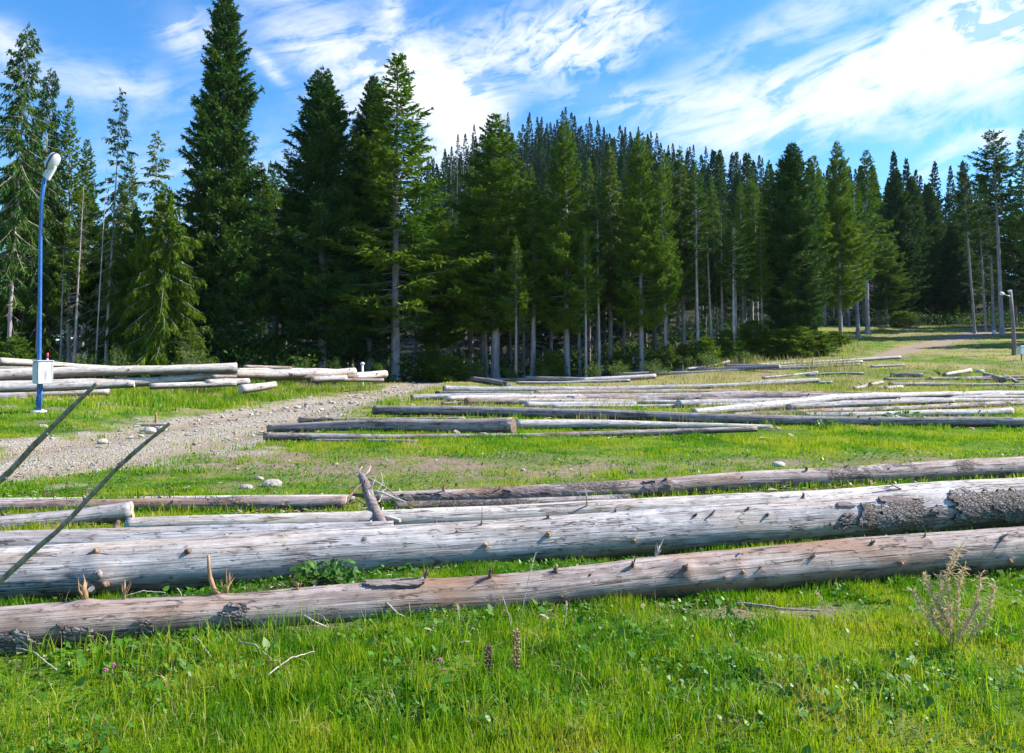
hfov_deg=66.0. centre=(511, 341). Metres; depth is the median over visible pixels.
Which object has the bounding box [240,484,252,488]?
rock
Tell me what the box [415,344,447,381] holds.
young spruce
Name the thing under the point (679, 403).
felled log
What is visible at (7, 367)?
felled log
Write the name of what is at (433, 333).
spruce tree
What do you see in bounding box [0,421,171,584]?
leaning stick
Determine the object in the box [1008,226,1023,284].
spruce tree
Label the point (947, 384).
felled log
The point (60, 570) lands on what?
felled log
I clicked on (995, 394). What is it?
felled log
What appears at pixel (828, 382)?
felled log
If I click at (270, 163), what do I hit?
spruce tree
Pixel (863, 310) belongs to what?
spruce tree
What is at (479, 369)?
leafy shrub
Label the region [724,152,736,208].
spruce tree
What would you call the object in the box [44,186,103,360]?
spruce tree
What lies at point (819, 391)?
felled log
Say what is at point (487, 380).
felled log
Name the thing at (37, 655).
fallen twig
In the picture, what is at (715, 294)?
spruce tree
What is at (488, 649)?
seed spike
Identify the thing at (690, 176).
spruce tree
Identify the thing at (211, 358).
leafy shrub
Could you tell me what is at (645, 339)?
spruce tree
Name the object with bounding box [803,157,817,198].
spruce tree
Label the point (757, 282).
spruce tree
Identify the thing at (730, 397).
felled log
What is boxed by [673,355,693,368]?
leafy shrub
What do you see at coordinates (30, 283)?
spruce tree
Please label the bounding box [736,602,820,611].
fallen stick
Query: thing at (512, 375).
leafy shrub
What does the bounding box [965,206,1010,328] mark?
spruce tree
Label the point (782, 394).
felled log
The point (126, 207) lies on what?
spruce tree
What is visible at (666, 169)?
spruce tree
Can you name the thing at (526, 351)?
spruce tree
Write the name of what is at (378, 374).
felled log
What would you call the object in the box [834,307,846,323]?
spruce tree
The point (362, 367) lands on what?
marker post
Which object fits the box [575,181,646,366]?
spruce tree
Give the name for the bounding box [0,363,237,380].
felled log
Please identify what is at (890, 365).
felled log
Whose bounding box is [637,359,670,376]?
leafy shrub
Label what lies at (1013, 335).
street lamp
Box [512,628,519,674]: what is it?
seed spike
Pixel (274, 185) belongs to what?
spruce tree
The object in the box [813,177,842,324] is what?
spruce tree
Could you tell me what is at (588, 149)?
distant woods
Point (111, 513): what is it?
felled log
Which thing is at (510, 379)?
felled log
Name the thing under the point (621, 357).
young spruce
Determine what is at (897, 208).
spruce tree
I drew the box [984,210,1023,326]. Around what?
spruce tree
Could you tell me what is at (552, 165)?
spruce tree
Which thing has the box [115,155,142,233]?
spruce tree
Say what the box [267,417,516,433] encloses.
felled log
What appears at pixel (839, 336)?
young spruce
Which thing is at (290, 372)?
felled log
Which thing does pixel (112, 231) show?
spruce tree
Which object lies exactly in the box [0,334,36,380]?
bush
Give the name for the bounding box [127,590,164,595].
fallen twig
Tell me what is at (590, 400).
felled log
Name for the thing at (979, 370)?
wood chunk
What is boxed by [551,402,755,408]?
felled log
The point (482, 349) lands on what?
spruce tree
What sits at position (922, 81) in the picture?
sky
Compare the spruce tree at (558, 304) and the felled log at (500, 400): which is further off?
the spruce tree at (558, 304)
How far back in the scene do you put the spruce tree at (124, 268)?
49.40 m
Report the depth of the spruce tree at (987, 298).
116.07 m
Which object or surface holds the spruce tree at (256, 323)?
on the ground at (940, 339)
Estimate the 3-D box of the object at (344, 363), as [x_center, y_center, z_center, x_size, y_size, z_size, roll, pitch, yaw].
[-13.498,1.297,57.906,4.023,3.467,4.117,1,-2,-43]
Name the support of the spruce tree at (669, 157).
on the ground at (940, 339)
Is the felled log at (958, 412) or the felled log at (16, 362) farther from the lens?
the felled log at (16, 362)
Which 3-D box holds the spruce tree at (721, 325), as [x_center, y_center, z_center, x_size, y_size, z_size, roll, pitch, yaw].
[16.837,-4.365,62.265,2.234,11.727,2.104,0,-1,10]
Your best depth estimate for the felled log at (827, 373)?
46.53 m
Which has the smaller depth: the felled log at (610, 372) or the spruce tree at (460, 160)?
the felled log at (610, 372)
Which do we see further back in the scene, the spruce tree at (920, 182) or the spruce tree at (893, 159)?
the spruce tree at (920, 182)
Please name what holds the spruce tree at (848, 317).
on the ground at (940, 339)
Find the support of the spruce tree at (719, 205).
on the ground at (940, 339)
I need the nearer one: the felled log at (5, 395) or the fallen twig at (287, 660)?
the fallen twig at (287, 660)
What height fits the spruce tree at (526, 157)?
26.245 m
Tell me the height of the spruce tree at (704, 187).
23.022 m
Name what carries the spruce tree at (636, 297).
on the ground at (940, 339)
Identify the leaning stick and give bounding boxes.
[0,381,98,484]
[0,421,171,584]
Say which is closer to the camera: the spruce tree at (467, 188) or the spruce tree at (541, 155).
the spruce tree at (467, 188)
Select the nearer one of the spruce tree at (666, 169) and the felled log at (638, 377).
the felled log at (638, 377)
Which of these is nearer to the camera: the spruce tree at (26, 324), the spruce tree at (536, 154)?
the spruce tree at (26, 324)
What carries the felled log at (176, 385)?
on the ground at (940, 339)
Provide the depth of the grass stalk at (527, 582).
4.62 m
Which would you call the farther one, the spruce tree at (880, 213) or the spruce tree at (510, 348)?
the spruce tree at (880, 213)
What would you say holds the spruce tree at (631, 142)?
on the ground at (940, 339)
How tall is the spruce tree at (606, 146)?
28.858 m
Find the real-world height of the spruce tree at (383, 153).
23.573 m
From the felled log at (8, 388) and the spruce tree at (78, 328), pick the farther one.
the spruce tree at (78, 328)
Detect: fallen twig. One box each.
[15,648,56,669]
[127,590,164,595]
[240,642,269,657]
[268,651,312,675]
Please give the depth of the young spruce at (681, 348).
56.73 m
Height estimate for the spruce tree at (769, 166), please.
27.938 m
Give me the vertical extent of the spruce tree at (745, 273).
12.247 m
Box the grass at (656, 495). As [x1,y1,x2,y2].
[0,375,1023,514]
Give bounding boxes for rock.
[97,439,107,443]
[143,427,155,433]
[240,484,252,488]
[262,479,281,487]
[772,461,784,466]
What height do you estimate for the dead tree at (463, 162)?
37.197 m
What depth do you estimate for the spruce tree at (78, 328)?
76.04 m
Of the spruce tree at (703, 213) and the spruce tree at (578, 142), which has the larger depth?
the spruce tree at (578, 142)
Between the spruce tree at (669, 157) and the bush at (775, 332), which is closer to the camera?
the bush at (775, 332)
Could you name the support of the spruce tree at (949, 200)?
on the ground at (940, 339)
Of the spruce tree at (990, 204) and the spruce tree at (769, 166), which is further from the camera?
the spruce tree at (769, 166)
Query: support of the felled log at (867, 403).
on the ground at (940, 339)
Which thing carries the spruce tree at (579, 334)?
on the ground at (940, 339)
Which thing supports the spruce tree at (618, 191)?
on the ground at (940, 339)
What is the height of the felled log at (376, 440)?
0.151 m
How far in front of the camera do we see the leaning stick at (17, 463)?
2.94 m
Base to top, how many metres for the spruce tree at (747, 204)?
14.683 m
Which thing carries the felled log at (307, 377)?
on the felled log at (365, 379)
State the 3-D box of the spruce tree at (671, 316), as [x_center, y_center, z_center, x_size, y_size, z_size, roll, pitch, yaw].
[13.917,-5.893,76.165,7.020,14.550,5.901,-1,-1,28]
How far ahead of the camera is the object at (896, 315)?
99.39 m
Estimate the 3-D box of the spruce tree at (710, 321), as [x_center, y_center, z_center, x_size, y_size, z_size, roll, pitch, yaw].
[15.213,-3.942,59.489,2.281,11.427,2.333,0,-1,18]
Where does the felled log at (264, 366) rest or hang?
on the felled log at (318, 369)
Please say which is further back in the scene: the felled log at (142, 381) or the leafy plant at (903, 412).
the felled log at (142, 381)
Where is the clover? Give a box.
[0,447,1023,752]
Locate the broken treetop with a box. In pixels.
[346,466,404,521]
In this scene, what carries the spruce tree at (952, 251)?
on the ground at (940, 339)
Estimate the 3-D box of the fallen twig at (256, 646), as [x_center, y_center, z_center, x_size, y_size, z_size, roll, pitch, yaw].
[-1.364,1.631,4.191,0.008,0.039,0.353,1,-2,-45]
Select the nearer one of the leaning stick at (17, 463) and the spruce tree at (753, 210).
the leaning stick at (17, 463)
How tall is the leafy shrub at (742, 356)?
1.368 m
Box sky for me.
[0,0,1023,340]
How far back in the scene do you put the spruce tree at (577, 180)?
146.98 m
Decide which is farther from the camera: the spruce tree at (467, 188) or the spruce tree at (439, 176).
the spruce tree at (439, 176)
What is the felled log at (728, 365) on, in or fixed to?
on the ground at (940, 339)
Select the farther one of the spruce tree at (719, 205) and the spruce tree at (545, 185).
the spruce tree at (545, 185)
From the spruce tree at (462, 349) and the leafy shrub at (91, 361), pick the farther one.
the spruce tree at (462, 349)
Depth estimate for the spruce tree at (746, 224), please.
62.25 m
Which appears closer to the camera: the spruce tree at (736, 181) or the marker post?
the marker post
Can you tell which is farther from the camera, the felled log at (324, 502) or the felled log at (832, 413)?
the felled log at (832, 413)
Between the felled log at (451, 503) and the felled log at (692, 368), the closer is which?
the felled log at (451, 503)
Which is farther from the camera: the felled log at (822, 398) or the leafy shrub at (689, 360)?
the leafy shrub at (689, 360)
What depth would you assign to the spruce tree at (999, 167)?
83.96 m
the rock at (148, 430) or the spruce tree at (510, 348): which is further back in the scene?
the spruce tree at (510, 348)
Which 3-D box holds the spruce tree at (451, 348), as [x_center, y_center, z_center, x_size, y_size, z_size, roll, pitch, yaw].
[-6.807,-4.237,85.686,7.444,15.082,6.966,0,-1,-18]
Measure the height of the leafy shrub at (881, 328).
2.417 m
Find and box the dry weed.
[907,542,1000,651]
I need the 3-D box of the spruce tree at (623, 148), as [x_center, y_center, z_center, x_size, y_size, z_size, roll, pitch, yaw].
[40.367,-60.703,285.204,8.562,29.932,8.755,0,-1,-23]
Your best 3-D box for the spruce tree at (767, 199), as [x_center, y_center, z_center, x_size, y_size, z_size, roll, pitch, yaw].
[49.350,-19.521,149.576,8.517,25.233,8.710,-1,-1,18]
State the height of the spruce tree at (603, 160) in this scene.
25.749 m
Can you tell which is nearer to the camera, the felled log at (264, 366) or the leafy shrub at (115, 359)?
the felled log at (264, 366)
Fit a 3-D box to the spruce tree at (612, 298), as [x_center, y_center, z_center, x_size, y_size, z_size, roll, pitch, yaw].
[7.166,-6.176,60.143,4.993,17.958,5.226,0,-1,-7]
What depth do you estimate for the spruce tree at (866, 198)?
87.82 m
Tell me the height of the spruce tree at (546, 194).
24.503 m
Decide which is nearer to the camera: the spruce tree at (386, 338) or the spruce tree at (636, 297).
the spruce tree at (636, 297)
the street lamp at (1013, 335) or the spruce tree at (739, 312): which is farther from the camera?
the spruce tree at (739, 312)
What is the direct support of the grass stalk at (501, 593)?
on the ground at (940, 339)
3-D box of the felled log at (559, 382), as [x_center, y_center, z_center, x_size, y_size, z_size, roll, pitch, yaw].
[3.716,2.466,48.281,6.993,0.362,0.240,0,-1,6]
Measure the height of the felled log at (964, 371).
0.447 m
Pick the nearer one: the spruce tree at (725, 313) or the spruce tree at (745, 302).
the spruce tree at (745, 302)
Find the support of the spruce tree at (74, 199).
on the ground at (940, 339)
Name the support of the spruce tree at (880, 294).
on the ground at (940, 339)
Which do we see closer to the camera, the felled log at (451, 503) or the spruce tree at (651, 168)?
the felled log at (451, 503)
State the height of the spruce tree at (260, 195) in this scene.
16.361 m
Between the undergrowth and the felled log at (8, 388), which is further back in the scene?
the undergrowth
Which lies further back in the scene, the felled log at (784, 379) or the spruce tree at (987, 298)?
the spruce tree at (987, 298)
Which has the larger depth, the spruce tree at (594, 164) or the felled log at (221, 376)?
the spruce tree at (594, 164)
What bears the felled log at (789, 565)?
on the ground at (940, 339)
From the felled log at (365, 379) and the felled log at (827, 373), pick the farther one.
the felled log at (827, 373)
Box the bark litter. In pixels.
[0,360,1023,694]
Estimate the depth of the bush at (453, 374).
53.49 m
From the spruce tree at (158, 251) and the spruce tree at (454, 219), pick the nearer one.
the spruce tree at (158, 251)
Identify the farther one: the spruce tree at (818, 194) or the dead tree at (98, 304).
the spruce tree at (818, 194)
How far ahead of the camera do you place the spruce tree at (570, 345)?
74.63 m
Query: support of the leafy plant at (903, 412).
on the ground at (940, 339)
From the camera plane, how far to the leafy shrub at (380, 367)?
49.87 m
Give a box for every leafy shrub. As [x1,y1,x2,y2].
[73,352,102,378]
[104,343,135,377]
[173,342,210,364]
[200,355,218,363]
[294,357,311,384]
[324,355,343,383]
[373,362,384,382]
[465,361,486,378]
[503,368,521,379]
[535,365,551,376]
[583,362,604,376]
[606,360,631,375]
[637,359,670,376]
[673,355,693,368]
[695,350,721,367]
[733,350,757,363]
[871,313,897,330]
[898,310,931,327]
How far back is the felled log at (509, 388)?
38.95 m
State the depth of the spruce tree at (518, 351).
80.32 m
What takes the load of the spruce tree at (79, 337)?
on the ground at (940, 339)
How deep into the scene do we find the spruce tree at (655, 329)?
63.62 m
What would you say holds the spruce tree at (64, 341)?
on the ground at (940, 339)
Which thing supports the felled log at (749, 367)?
on the ground at (940, 339)
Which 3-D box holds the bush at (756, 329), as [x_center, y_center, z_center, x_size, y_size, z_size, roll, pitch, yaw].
[18.309,-0.122,60.057,4.614,3.244,4.509,-1,-1,29]
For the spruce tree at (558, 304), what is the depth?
63.56 m
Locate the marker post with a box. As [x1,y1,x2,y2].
[360,362,364,388]
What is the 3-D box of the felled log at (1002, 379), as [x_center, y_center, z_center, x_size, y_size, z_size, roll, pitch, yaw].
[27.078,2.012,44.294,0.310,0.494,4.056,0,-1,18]
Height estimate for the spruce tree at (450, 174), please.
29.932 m
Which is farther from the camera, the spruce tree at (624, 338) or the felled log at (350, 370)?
the spruce tree at (624, 338)
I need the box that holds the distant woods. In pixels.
[424,107,1016,295]
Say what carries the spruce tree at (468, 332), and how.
on the ground at (940, 339)
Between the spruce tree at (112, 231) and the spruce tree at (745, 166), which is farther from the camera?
the spruce tree at (745, 166)
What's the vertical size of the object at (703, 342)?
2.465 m
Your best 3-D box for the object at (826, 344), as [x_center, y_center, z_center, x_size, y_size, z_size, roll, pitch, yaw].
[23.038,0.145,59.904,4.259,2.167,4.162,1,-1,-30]
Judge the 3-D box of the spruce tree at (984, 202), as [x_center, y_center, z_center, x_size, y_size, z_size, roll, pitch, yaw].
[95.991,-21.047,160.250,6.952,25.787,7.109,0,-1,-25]
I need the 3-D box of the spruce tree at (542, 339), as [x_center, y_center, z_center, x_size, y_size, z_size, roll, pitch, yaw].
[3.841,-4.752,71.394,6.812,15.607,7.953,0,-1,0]
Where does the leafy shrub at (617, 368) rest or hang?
on the ground at (940, 339)
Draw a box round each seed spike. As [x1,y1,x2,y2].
[484,644,492,675]
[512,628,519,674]
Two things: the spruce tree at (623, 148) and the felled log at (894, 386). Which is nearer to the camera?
the felled log at (894, 386)
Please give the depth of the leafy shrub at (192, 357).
42.91 m
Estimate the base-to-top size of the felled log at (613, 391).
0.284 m
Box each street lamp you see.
[30,152,60,412]
[999,290,1016,354]
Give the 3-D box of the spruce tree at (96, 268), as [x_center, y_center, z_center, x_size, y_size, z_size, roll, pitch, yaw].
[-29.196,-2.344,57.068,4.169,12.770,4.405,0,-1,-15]
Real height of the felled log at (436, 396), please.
0.391 m
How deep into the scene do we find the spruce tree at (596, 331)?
63.07 m
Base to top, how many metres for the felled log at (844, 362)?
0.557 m
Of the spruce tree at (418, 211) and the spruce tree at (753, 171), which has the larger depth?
the spruce tree at (753, 171)
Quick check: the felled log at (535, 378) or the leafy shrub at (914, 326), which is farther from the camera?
the leafy shrub at (914, 326)
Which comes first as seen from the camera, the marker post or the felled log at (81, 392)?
the felled log at (81, 392)
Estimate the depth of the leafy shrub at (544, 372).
53.73 m
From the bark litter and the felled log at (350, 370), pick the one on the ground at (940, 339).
the bark litter
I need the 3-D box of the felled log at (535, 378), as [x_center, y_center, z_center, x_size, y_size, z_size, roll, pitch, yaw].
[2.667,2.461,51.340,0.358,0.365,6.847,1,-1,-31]
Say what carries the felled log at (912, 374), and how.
on the ground at (940, 339)
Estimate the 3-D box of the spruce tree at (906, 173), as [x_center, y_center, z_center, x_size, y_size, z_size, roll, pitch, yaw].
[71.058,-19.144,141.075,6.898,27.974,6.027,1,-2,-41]
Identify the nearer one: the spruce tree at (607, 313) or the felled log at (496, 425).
the felled log at (496, 425)
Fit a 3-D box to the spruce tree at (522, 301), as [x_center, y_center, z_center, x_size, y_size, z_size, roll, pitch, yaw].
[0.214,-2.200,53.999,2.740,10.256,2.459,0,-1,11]
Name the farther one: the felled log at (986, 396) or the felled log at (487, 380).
the felled log at (487, 380)
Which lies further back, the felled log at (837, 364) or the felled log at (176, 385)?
the felled log at (837, 364)
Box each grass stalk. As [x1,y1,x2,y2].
[455,602,460,631]
[498,585,510,625]
[520,552,535,622]
[814,588,835,627]
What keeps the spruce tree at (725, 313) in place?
on the ground at (940, 339)
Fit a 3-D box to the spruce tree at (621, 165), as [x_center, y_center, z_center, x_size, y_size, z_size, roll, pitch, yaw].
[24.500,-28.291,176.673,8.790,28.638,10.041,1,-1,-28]
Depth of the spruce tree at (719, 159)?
160.34 m
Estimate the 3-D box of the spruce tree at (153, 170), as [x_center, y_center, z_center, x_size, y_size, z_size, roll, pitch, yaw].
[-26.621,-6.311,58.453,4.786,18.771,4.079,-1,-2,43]
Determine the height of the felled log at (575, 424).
0.290 m
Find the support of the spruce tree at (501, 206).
on the ground at (940, 339)
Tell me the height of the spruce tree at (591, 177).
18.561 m
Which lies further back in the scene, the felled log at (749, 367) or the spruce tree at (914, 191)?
the spruce tree at (914, 191)
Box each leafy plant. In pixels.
[290,558,358,583]
[815,418,838,428]
[882,410,919,416]
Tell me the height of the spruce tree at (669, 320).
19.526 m
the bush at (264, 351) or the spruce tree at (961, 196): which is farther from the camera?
the spruce tree at (961, 196)
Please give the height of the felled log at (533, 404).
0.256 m
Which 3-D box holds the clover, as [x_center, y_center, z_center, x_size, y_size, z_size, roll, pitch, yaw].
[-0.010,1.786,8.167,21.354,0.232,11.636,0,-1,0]
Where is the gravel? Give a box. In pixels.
[0,381,698,488]
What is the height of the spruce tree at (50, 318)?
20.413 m
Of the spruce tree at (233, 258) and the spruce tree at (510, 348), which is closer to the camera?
the spruce tree at (233, 258)
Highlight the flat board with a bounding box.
[135,422,166,425]
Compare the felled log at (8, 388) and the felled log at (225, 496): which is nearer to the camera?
the felled log at (225, 496)
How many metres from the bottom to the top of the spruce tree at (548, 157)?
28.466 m
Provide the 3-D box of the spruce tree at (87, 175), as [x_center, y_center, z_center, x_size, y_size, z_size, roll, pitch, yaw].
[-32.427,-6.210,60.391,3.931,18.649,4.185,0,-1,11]
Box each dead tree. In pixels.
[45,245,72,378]
[60,189,97,378]
[93,136,108,376]
[462,145,465,189]
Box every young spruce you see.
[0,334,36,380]
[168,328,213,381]
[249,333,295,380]
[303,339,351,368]
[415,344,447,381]
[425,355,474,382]
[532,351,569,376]
[604,352,633,373]
[653,345,683,370]
[672,344,696,366]
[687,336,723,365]
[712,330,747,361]
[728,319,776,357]
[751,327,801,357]
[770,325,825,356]
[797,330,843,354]
[822,331,852,345]
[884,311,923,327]
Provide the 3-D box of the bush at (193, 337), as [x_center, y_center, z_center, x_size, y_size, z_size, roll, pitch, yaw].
[-19.319,0.989,46.859,2.553,3.917,2.658,0,-1,16]
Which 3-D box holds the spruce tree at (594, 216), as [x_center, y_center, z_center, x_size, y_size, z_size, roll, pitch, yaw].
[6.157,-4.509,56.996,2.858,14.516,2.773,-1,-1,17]
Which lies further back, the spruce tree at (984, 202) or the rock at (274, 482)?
the spruce tree at (984, 202)
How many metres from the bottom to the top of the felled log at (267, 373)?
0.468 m
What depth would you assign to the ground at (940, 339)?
12.38 m
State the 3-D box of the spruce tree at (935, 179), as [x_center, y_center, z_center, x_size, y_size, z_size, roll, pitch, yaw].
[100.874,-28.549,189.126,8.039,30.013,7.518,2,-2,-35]
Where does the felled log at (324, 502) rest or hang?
on the ground at (940, 339)
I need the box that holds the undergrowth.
[42,305,1023,385]
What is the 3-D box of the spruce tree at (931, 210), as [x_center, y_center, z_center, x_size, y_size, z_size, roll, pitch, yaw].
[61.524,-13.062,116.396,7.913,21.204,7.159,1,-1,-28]
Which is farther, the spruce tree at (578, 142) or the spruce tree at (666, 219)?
the spruce tree at (578, 142)
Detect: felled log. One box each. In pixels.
[0,357,114,366]
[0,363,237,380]
[0,366,31,368]
[0,374,219,386]
[0,381,134,392]
[0,393,27,398]
[0,479,1023,601]
[0,495,354,502]
[0,496,346,512]
[0,501,134,530]
[0,520,393,546]
[0,526,1023,656]
[10,389,110,396]
[124,477,1023,527]
[149,381,236,388]
[161,370,292,375]
[205,378,249,385]
[211,375,236,378]
[230,369,317,378]
[238,368,333,370]
[238,381,276,393]
[244,365,291,368]
[259,374,356,379]
[263,426,757,439]
[266,439,417,442]
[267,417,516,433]
[298,417,464,422]
[310,375,347,382]
[318,367,356,373]
[347,378,383,381]
[357,370,387,377]
[372,405,1023,427]
[376,456,1023,505]
[393,494,631,508]
[410,390,755,400]
[435,390,533,393]
[441,391,849,404]
[442,378,820,390]
[445,394,583,401]
[464,396,647,404]
[466,376,603,380]
[469,376,510,385]
[516,379,629,383]
[516,419,772,429]
[517,399,675,403]
[523,376,582,380]
[524,401,636,407]
[534,389,739,393]
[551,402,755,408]
[567,395,682,396]
[571,396,613,397]
[582,374,656,379]
[589,364,780,371]
[593,370,666,374]
[614,365,826,375]
[675,397,807,407]
[686,360,729,369]
[690,390,1023,413]
[695,397,781,398]
[706,391,903,393]
[725,364,777,366]
[731,400,1023,415]
[748,378,815,381]
[756,356,900,364]
[762,371,817,378]
[776,363,859,369]
[781,360,862,366]
[785,398,954,409]
[802,411,888,416]
[805,372,863,375]
[818,381,832,383]
[852,380,883,390]
[853,407,1014,416]
[870,364,904,367]
[883,378,1023,379]
[883,385,903,389]
[888,383,1023,385]
[890,372,923,377]
[896,397,1023,401]
[927,375,1023,379]
[943,368,971,376]
[943,395,1023,397]
[982,372,1006,382]
[983,393,1005,394]
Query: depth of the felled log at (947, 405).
24.95 m
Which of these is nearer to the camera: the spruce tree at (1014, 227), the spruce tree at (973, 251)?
the spruce tree at (1014, 227)
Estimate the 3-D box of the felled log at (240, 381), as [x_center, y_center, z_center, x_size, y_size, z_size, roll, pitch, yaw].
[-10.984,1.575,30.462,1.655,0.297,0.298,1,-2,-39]
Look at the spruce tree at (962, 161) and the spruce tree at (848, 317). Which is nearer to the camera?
the spruce tree at (848, 317)
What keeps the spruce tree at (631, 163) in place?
on the ground at (940, 339)
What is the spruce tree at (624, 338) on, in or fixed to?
on the ground at (940, 339)
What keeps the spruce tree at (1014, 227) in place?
on the ground at (940, 339)
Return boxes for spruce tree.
[0,22,61,344]
[0,147,74,361]
[8,67,73,359]
[19,124,71,357]
[37,95,105,378]
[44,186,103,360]
[44,249,85,360]
[60,139,109,363]
[60,274,96,363]
[63,326,101,352]
[76,223,122,378]
[80,87,137,377]
[96,179,132,349]
[100,203,159,377]
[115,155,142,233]
[120,181,207,377]
[133,131,173,317]
[160,0,282,366]
[242,162,300,337]
[243,179,267,363]
[249,189,298,364]
[256,65,391,367]
[257,161,287,341]
[261,165,293,364]
[262,160,278,355]
[300,51,493,379]
[325,74,424,371]
[327,152,389,371]
[385,234,411,371]
[398,202,419,351]
[404,157,431,365]
[404,219,457,355]
[405,207,478,349]
[427,113,547,377]
[433,171,444,224]
[440,215,457,353]
[441,210,464,355]
[443,237,466,356]
[444,155,454,209]
[444,215,480,365]
[446,154,465,209]
[447,184,458,222]
[449,172,462,223]
[450,166,489,374]
[462,339,464,363]
[469,244,489,374]
[471,199,500,377]
[473,310,511,351]
[486,182,531,371]
[488,183,567,375]
[494,236,532,377]
[498,188,515,372]
[500,331,503,363]
[504,320,544,364]
[509,171,530,376]
[512,162,548,370]
[515,228,521,369]
[518,148,531,191]
[525,206,582,360]
[528,120,607,376]
[532,133,545,178]
[535,137,545,185]
[535,188,549,359]
[536,213,563,370]
[540,169,553,228]
[541,141,551,191]
[550,145,559,193]
[553,230,592,366]
[564,185,598,375]
[567,197,573,367]
[568,229,602,376]
[571,139,579,162]
[571,156,606,367]
[574,165,581,212]
[575,128,584,168]
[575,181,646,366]
[579,179,615,375]
[582,153,601,205]
[586,200,607,365]
[587,145,634,371]
[592,216,607,359]
[600,157,611,194]
[602,141,612,179]
[605,130,682,371]
[606,197,638,362]
[607,200,624,336]
[608,138,620,185]
[612,153,629,200]
[614,182,622,212]
[615,186,632,340]
[617,133,628,184]
[620,255,685,351]
[623,138,633,186]
[626,146,637,182]
[629,258,673,346]
[630,208,652,356]
[642,192,663,363]
[647,154,683,344]
[647,165,690,361]
[649,167,655,185]
[656,146,709,358]
[661,150,675,232]
[662,189,676,324]
[670,195,686,331]
[674,174,720,361]
[676,161,716,331]
[681,147,690,192]
[685,215,718,335]
[690,217,718,321]
[694,183,725,259]
[699,174,731,349]
[700,150,725,243]
[701,227,722,351]
[711,149,732,223]
[711,197,725,312]
[712,212,737,345]
[715,215,732,325]
[717,202,754,345]
[717,221,755,362]
[720,198,762,320]
[722,181,756,347]
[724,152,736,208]
[725,268,768,317]
[727,171,744,222]
[729,179,778,347]
[740,152,759,215]
[742,152,761,205]
[744,184,766,320]
[747,142,837,337]
[748,219,774,357]
[750,168,797,323]
[759,160,773,215]
[761,175,777,281]
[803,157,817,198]
[806,155,839,336]
[812,140,877,339]
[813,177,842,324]
[834,196,864,324]
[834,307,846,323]
[837,180,880,337]
[848,149,904,332]
[859,237,919,324]
[862,211,864,323]
[868,176,890,323]
[870,169,932,322]
[879,191,887,232]
[881,150,897,218]
[901,175,942,321]
[902,158,910,184]
[915,182,951,322]
[918,175,922,198]
[922,221,990,323]
[928,161,950,236]
[936,214,958,320]
[941,165,956,228]
[946,161,984,333]
[948,160,975,250]
[957,200,981,275]
[962,129,1023,334]
[965,189,995,331]
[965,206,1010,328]
[971,182,994,287]
[972,158,1015,310]
[972,248,996,320]
[978,269,1007,307]
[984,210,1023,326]
[1000,128,1023,320]
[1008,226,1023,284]
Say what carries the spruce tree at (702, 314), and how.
on the ground at (940, 339)
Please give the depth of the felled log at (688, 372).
52.02 m
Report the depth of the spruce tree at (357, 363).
63.76 m
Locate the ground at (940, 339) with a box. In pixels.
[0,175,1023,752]
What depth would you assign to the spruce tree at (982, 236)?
90.00 m
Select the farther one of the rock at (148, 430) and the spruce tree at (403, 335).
the spruce tree at (403, 335)
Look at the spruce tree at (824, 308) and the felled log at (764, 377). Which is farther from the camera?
the spruce tree at (824, 308)
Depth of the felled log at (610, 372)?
57.29 m
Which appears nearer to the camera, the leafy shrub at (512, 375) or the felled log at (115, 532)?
the felled log at (115, 532)
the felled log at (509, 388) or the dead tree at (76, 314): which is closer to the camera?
the felled log at (509, 388)
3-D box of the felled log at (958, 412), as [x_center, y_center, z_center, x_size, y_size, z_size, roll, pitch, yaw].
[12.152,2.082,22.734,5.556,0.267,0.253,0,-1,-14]
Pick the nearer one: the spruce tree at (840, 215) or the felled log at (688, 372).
the felled log at (688, 372)
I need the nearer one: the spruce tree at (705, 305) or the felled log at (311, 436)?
the felled log at (311, 436)
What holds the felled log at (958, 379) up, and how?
on the ground at (940, 339)
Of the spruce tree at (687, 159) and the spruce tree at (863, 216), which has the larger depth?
the spruce tree at (687, 159)
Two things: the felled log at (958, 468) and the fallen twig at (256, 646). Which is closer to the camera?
the fallen twig at (256, 646)
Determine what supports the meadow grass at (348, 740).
on the ground at (940, 339)
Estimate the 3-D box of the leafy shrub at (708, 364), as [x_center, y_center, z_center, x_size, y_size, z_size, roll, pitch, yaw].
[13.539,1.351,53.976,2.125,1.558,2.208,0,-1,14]
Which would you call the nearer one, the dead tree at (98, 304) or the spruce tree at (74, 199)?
the dead tree at (98, 304)
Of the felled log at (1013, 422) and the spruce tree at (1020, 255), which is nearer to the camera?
the felled log at (1013, 422)
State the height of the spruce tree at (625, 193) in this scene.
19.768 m
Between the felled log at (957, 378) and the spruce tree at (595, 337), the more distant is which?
the spruce tree at (595, 337)
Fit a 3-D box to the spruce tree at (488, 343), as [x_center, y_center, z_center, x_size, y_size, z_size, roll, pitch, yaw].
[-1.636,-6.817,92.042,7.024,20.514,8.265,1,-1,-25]
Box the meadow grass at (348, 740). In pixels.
[0,324,1023,752]
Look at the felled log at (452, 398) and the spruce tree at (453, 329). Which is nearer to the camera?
the felled log at (452, 398)

